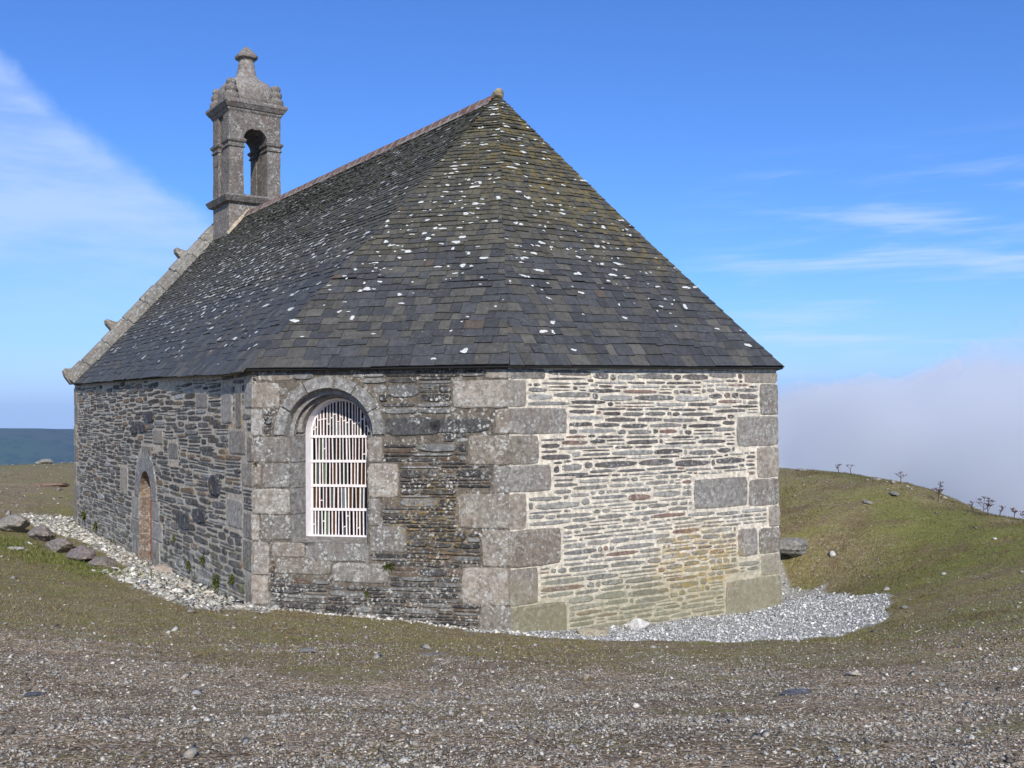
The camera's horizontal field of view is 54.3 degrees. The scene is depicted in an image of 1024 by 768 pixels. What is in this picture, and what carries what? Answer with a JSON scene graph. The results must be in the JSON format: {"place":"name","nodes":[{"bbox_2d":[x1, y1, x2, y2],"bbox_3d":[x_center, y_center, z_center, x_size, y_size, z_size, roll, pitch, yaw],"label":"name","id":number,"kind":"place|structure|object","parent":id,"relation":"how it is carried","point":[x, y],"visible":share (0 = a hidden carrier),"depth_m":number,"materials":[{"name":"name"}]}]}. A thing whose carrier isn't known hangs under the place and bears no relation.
{"place":"outdoors","nodes":[
{"label":"outdoors","id":0,"kind":"place"},
{"bbox_2d":[0,428,74,464],"bbox_3d":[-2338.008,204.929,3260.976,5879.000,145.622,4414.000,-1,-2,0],"label":"hills","id":1,"kind":"structure","parent":0,"point":[22,446],"depth_m":3267.24,"materials":[{"name":"blue"}]},
{"bbox_2d":[0,425,1023,767],"bbox_3d":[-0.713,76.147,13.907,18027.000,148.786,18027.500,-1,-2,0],"label":"ground","id":2,"kind":"structure","parent":0,"point":[972,463],"depth_m":10.30,"materials":[{"name":"grey gravel"}]},
{"bbox_2d":[0,514,30,532],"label":"boulder","id":3,"kind":"object","parent":2,"relation":"on","point":[14,523],"visible":0.86,"depth_m":22.88,"materials":[{"name":"stone"}]},
{"bbox_2d":[7,546,24,549],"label":"fallen stone","id":4,"kind":"object","parent":2,"relation":"on","point":[10,547],"visible":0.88,"depth_m":19.84,"materials":[{"name":"grey stone"}]},
{"bbox_2d":[22,691,43,696],"bbox_3d":[-3.333,2.157,6.941,0.141,0.029,0.084,1,-2,-38],"label":"slate slab","id":5,"kind":"object","parent":2,"relation":"on","point":[33,694],"depth_m":6.92,"materials":[{"name":"stone"}]},
{"bbox_2d":[28,525,55,540],"bbox_3d":[-10.428,3.323,22.127,0.573,0.402,1.174,0,-2,-22],"label":"boulder","id":6,"kind":"object","parent":2,"relation":"on","point":[42,532],"visible":0.88,"depth_m":21.81,"materials":[{"name":"stone"}]},
{"bbox_2d":[35,459,53,463],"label":"rock","id":7,"kind":"object","parent":2,"relation":"on","point":[46,461],"visible":0.79,"depth_m":40.93,"materials":[{"name":"stone"}]},
{"bbox_2d":[31,483,69,485],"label":"rusty stone","id":8,"kind":"object","parent":2,"relation":"on","point":[52,484],"visible":1,"depth_m":33.57,"materials":[{"name":"brown stone"}]},
{"bbox_2d":[45,537,75,552],"bbox_3d":[-9.348,3.342,20.636,0.553,0.363,1.087,0,-2,-29],"label":"boulder","id":9,"kind":"object","parent":2,"relation":"on","point":[60,545],"visible":0.84,"depth_m":20.30,"materials":[{"name":"stone"}]},
{"bbox_2d":[0,532,153,580],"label":"grass","id":10,"kind":"structure","parent":2,"relation":"on","point":[59,561],"depth_m":18.47,"materials":[{"name":"green plant"}]},
{"bbox_2d":[66,545,96,561],"bbox_3d":[-8.300,3.289,19.232,0.516,0.362,1.122,1,-2,-45],"label":"boulder","id":11,"kind":"object","parent":2,"relation":"on","point":[82,552],"visible":0.83,"depth_m":19.00,"materials":[{"name":"stone"}]},
{"bbox_2d":[87,556,116,568],"bbox_3d":[-7.495,3.290,18.247,0.498,0.257,0.798,0,-2,-22],"label":"boulder","id":12,"kind":"object","parent":2,"relation":"on","point":[103,561],"visible":0.69,"depth_m":18.06,"materials":[{"name":"stone"}]},
{"bbox_2d":[20,512,279,612],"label":"stone chippings","id":13,"kind":"object","parent":2,"relation":"on","point":[190,597],"visible":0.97,"depth_m":16.95,"materials":[{"name":"grey gravel"}]},
{"bbox_2d":[152,564,172,572],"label":"threshold stone","id":14,"kind":"object","parent":2,"relation":"on","point":[162,568],"visible":0.48,"depth_m":18.15,"materials":[{"name":"beige stone"}]},
{"bbox_2d":[178,581,189,585],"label":"loose rock","id":15,"kind":"object","parent":2,"relation":"on","point":[182,583],"visible":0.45,"depth_m":16.16,"materials":[{"name":"stone"}]},
{"bbox_2d":[297,648,315,651],"bbox_3d":[-2.083,2.700,10.118,0.212,0.024,0.100,-1,-2,0],"label":"slate slab","id":16,"kind":"object","parent":2,"relation":"on","point":[306,650],"depth_m":10.11,"materials":[{"name":"stone"}]},
{"bbox_2d":[0,498,622,677],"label":"turf","id":17,"kind":"structure","parent":2,"relation":"on","point":[250,627],"depth_m":12.21,"materials":[{"name":"green plant"}]},
{"bbox_2d":[248,604,526,633],"bbox_3d":[-1.809,3.209,13.560,4.117,0.285,0.274,-1,-2,13],"label":"wall rubble","id":18,"kind":"object","parent":2,"relation":"on","point":[361,615],"depth_m":13.54,"materials":[{"name":"stone"}]},
{"bbox_2d":[62,47,784,632],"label":"chapel","id":19,"kind":"structure","parent":2,"relation":"on","point":[496,361],"depth_m":14.82,"materials":[{"name":"stone"}]},
{"bbox_2d":[80,510,85,520],"bbox_3d":[-10.982,3.394,25.537,0.124,0.304,0.422,1,-2,-33],"label":"wall fern","id":20,"kind":"object","parent":19,"relation":"attached to","point":[83,515],"depth_m":25.53,"materials":[{"name":"green plant"}]},
{"bbox_2d":[92,521,96,531],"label":"wall fern","id":21,"kind":"object","parent":19,"relation":"attached to","point":[95,526],"depth_m":24.18,"materials":[{"name":"green plant"}]},
{"bbox_2d":[134,452,156,562],"bbox_3d":[-7.188,2.546,19.890,0.258,2.375,1.920,1,-2,-32],"label":"door","id":22,"kind":"structure","parent":19,"relation":"in","point":[145,479],"depth_m":20.30,"materials":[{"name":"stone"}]},
{"bbox_2d":[185,560,189,569],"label":"wall fern","id":23,"kind":"object","parent":19,"relation":"attached to","point":[187,565],"depth_m":16.95,"materials":[{"name":"green plant"}]},
{"bbox_2d":[198,553,204,566],"bbox_3d":[-5.039,2.862,16.191,0.078,0.261,0.283,1,-2,-33],"label":"wall fern","id":24,"kind":"object","parent":19,"relation":"attached to","point":[201,558],"depth_m":16.18,"materials":[{"name":"green plant"}]},
{"bbox_2d":[211,574,218,590],"bbox_3d":[-4.624,3.090,15.521,0.100,0.310,0.277,1,-2,-38],"label":"wall fern","id":25,"kind":"object","parent":19,"relation":"attached to","point":[215,581],"depth_m":15.49,"materials":[{"name":"green plant"}]},
{"bbox_2d":[227,573,234,583],"bbox_3d":[-4.181,2.915,14.839,0.081,0.194,0.285,1,-2,-37],"label":"wall fern","id":26,"kind":"object","parent":19,"relation":"attached to","point":[231,579],"depth_m":14.83,"materials":[{"name":"green plant"}]},
{"bbox_2d":[274,376,384,548],"bbox_3d":[-2.469,1.097,14.204,1.680,2.410,0.733,-1,-2,14],"label":"window","id":27,"kind":"structure","parent":19,"relation":"in","point":[333,448],"depth_m":14.26,"materials":[{"name":"stone"}]},
{"bbox_2d":[382,561,393,572],"bbox_3d":[-1.685,2.497,13.576,0.204,0.173,0.062,-1,-2,14],"label":"wall fern","id":28,"kind":"object","parent":19,"relation":"attached to","point":[386,565],"depth_m":13.59,"materials":[{"name":"green plant"}]},
{"bbox_2d":[420,652,448,655],"bbox_3d":[-0.816,2.822,10.424,0.322,0.027,0.100,-1,-2,0],"label":"slate slab","id":29,"kind":"object","parent":2,"relation":"on","point":[432,653],"depth_m":10.40,"materials":[{"name":"stone"}]},
{"bbox_2d":[0,586,1023,767],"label":"pebbles","id":30,"kind":"object","parent":2,"relation":"on","point":[192,751],"visible":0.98,"depth_m":6.12,"materials":[{"name":"gravel"}]},
{"bbox_2d":[0,594,1023,671],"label":"heather tussocks","id":31,"kind":"object","parent":2,"relation":"on","point":[515,657],"visible":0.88,"depth_m":11.04,"materials":[{"name":"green plant"}]},
{"bbox_2d":[0,462,1023,655],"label":"scattered stones","id":32,"kind":"object","parent":2,"relation":"on","point":[427,646],"visible":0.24,"depth_m":14.09,"materials":[{"name":"grey stone"}]},
{"bbox_2d":[574,626,608,635],"bbox_3d":[1.081,3.333,13.319,0.502,0.180,0.254,0,-2,-24],"label":"loose rock","id":33,"kind":"object","parent":2,"relation":"on","point":[596,630],"visible":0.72,"depth_m":13.24,"materials":[{"name":"stone"}]},
{"bbox_2d":[779,538,808,556],"bbox_3d":[4.942,2.904,17.722,0.848,0.340,0.540,-1,-2,0],"label":"boulder","id":34,"kind":"object","parent":2,"relation":"on","point":[793,547],"visible":0.76,"depth_m":17.53,"materials":[{"name":"stone"}]},
{"bbox_2d":[778,688,811,694],"bbox_3d":[2.067,2.247,7.283,0.272,0.030,0.130,0,-2,-29],"label":"slate slab","id":35,"kind":"object","parent":2,"relation":"on","point":[795,691],"depth_m":7.26,"materials":[{"name":"stone"}]},
{"bbox_2d":[863,500,872,503],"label":"rock","id":36,"kind":"object","parent":2,"relation":"on","point":[867,502],"visible":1,"depth_m":18.77,"materials":[{"name":"stone"}]},
{"bbox_2d":[888,491,898,495],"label":"rock","id":37,"kind":"object","parent":2,"relation":"on","point":[893,493],"visible":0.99,"depth_m":19.06,"materials":[{"name":"stone"}]},
{"bbox_2d":[779,467,1023,631],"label":"heather tussocks","id":38,"kind":"object","parent":2,"relation":"on","point":[899,576],"visible":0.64,"depth_m":16.69,"materials":[{"name":"green plant"}]},
{"bbox_2d":[800,479,1023,675],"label":"grass","id":39,"kind":"structure","parent":2,"relation":"on","point":[938,552],"depth_m":14.60,"materials":[{"name":"green plant"}]},
{"bbox_2d":[932,481,942,501],"bbox_3d":[8.045,2.043,18.849,0.247,0.413,0.150,-1,-2,0],"label":"dry stalk","id":40,"kind":"object","parent":2,"relation":"on","point":[939,490],"visible":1,"depth_m":18.84,"materials":[{"name":"brown plant"}]},
{"bbox_2d":[976,496,989,514],"bbox_3d":[8.445,2.188,17.851,0.255,0.360,0.113,-1,-2,8],"label":"dry stalk","id":41,"kind":"object","parent":2,"relation":"on","point":[983,504],"visible":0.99,"depth_m":17.84,"materials":[{"name":"brown plant"}]},
{"bbox_2d":[984,498,994,514],"bbox_3d":[8.521,2.193,17.778,0.132,0.336,0.160,0,-2,-26],"label":"dry stalk","id":42,"kind":"object","parent":2,"relation":"on","point":[988,500],"visible":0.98,"depth_m":17.78,"materials":[{"name":"brown plant"}]},
{"bbox_2d":[0,0,1023,428],"label":"sky","id":43,"kind":"structure","parent":0,"point":[843,180],"materials":[{"name":"blue"}]},
{"bbox_2d":[466,563,891,642],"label":"gravel","id":44,"kind":"structure","parent":0,"point":[746,618],"depth_m":13.83,"materials":[{"name":"grey gravel"}]},
{"bbox_2d":[625,618,649,629],"bbox_3d":[1.764,3.374,14.032,0.361,0.178,0.218,-1,-2,0],"label":"loose rock","id":45,"kind":"object","parent":44,"relation":"on","point":[638,623],"visible":0.96,"depth_m":13.96,"materials":[{"name":"stone"}]}
]}

